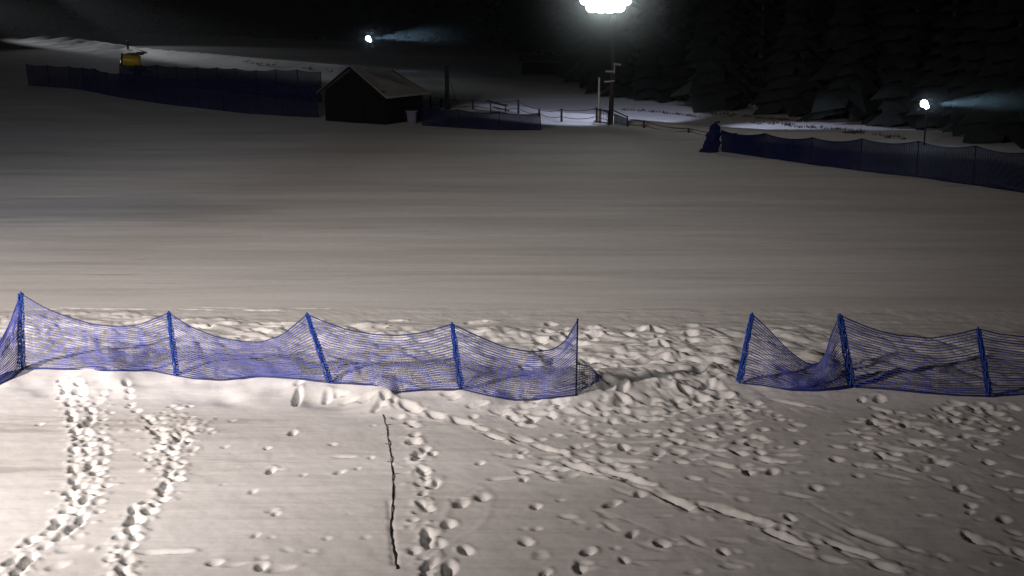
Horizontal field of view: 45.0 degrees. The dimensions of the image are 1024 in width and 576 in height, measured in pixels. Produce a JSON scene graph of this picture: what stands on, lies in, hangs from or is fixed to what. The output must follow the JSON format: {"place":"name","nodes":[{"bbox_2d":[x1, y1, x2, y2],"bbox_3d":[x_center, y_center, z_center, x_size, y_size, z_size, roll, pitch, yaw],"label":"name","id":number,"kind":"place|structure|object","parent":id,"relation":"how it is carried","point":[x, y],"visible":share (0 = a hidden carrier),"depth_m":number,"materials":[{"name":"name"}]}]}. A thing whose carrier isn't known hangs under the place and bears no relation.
{"place":"outdoors","nodes":[
{"label":"outdoors","id":0,"kind":"place"},
{"bbox_2d":[0,27,1023,575],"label":"snow ground","id":1,"kind":"structure","parent":0,"point":[664,263],"depth_m":33.17,"materials":[{"name":"white snow"}]},
{"bbox_2d":[120,52,146,72],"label":"snow cannon","id":2,"kind":"object","parent":1,"relation":"on","point":[130,59],"visible":0.66,"depth_m":121.71,"materials":[{"name":"yellow paint"}]},
{"bbox_2d":[26,64,318,117],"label":"net fence","id":3,"kind":"object","parent":1,"relation":"on","point":[252,97],"visible":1,"depth_m":91.94,"materials":[{"name":"blue plastic"}]},
{"bbox_2d":[119,64,321,101],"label":"net fence","id":4,"kind":"object","parent":1,"relation":"on","point":[148,72],"visible":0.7,"depth_m":103.30,"materials":[{"name":"blue plastic"}]},
{"bbox_2d":[0,291,598,400],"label":"net fence","id":5,"kind":"object","parent":1,"relation":"on","point":[21,344],"visible":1,"depth_m":27.69,"materials":[{"name":"blue plastic"}]},
{"bbox_2d":[366,36,371,67],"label":"lamp post","id":6,"kind":"object","parent":1,"relation":"on","point":[368,39],"visible":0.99,"depth_m":127.64,"materials":[{"name":"metal"}]},
{"bbox_2d":[315,66,430,124],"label":"wooden hut","id":7,"kind":"object","parent":1,"relation":"on","point":[354,94],"visible":0.73,"depth_m":81.05,"materials":[{"name":"brown wood"}]},
{"bbox_2d":[345,92,363,122],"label":"door","id":8,"kind":"structure","parent":7,"relation":"in","point":[354,113],"depth_m":81.04,"materials":[{"name":"brown wood"}]},
{"bbox_2d":[382,414,397,568],"bbox_3d":[-2.217,3.580,22.959,0.230,0.087,7.164,-2,14,-7],"label":"cable","id":9,"kind":"object","parent":1,"relation":"on","point":[392,499],"visible":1,"depth_m":21.89,"materials":[{"name":"black rubber"}]},
{"bbox_2d":[405,110,417,123],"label":"plastic bin","id":10,"kind":"object","parent":1,"relation":"on","point":[411,116],"visible":1,"depth_m":80.65,"materials":[{"name":"grey plastic"}]},
{"bbox_2d":[445,66,458,109],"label":"utility pole","id":11,"kind":"object","parent":1,"relation":"on","point":[447,80],"visible":0.98,"depth_m":88.13,"materials":[{"name":"brown wood"}]},
{"bbox_2d":[421,107,540,129],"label":"net fence","id":12,"kind":"object","parent":1,"relation":"on","point":[484,117],"visible":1,"depth_m":77.66,"materials":[{"name":"blue plastic"}]},
{"bbox_2d":[486,100,509,113],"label":"picnic table","id":13,"kind":"object","parent":1,"relation":"on","point":[505,105],"visible":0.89,"depth_m":86.30,"materials":[{"name":"brown wood"}]},
{"bbox_2d":[0,0,1023,148],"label":"forest","id":14,"kind":"object","parent":1,"relation":"on","point":[958,65],"visible":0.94,"depth_m":89.19,"materials":[{"name":"black plant"}]},
{"bbox_2d":[519,55,563,73],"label":"storage shed","id":15,"kind":"structure","parent":1,"relation":"on","point":[538,64],"depth_m":123.91,"materials":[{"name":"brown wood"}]},
{"bbox_2d":[429,96,736,137],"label":"post fence","id":16,"kind":"object","parent":1,"relation":"on","point":[561,115],"visible":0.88,"depth_m":81.04,"materials":[{"name":"brown wood"}]},
{"bbox_2d":[597,78,599,122],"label":"lift post","id":17,"kind":"object","parent":1,"relation":"on","point":[598,106],"visible":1,"depth_m":79.72,"materials":[{"name":"metal"}]},
{"bbox_2d":[594,108,608,125],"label":"rail gate","id":18,"kind":"structure","parent":1,"relation":"on","point":[607,116],"depth_m":79.38,"materials":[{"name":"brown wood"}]},
{"bbox_2d":[580,0,630,124],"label":"floodlight mast","id":19,"kind":"object","parent":1,"relation":"on","point":[610,8],"visible":0.99,"depth_m":77.33,"materials":[{"name":"grey metal"}]},
{"bbox_2d":[609,108,627,126],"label":"tarp barrier","id":20,"kind":"object","parent":1,"relation":"on","point":[618,119],"visible":1,"depth_m":78.58,"materials":[{"name":"grey fabric"}]},
{"bbox_2d":[699,121,720,152],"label":"bundled net","id":21,"kind":"object","parent":1,"relation":"on","point":[712,142],"visible":1,"depth_m":66.98,"materials":[{"name":"blue plastic"}]},
{"bbox_2d":[721,130,1023,192],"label":"net fence","id":22,"kind":"object","parent":1,"relation":"on","point":[744,144],"visible":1,"depth_m":59.36,"materials":[{"name":"blue plastic"}]},
{"bbox_2d":[736,312,1023,396],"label":"net fence","id":23,"kind":"object","parent":1,"relation":"on","point":[810,385],"visible":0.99,"depth_m":27.63,"materials":[{"name":"blue plastic"}]},
{"bbox_2d":[919,99,928,142],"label":"lamp post","id":24,"kind":"object","parent":1,"relation":"on","point":[923,103],"visible":0.99,"depth_m":69.56,"materials":[{"name":"metal"}]},
{"bbox_2d":[243,59,904,139],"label":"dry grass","id":25,"kind":"structure","parent":0,"point":[781,119],"depth_m":82.06,"materials":[{"name":"brown plant"}]}
]}

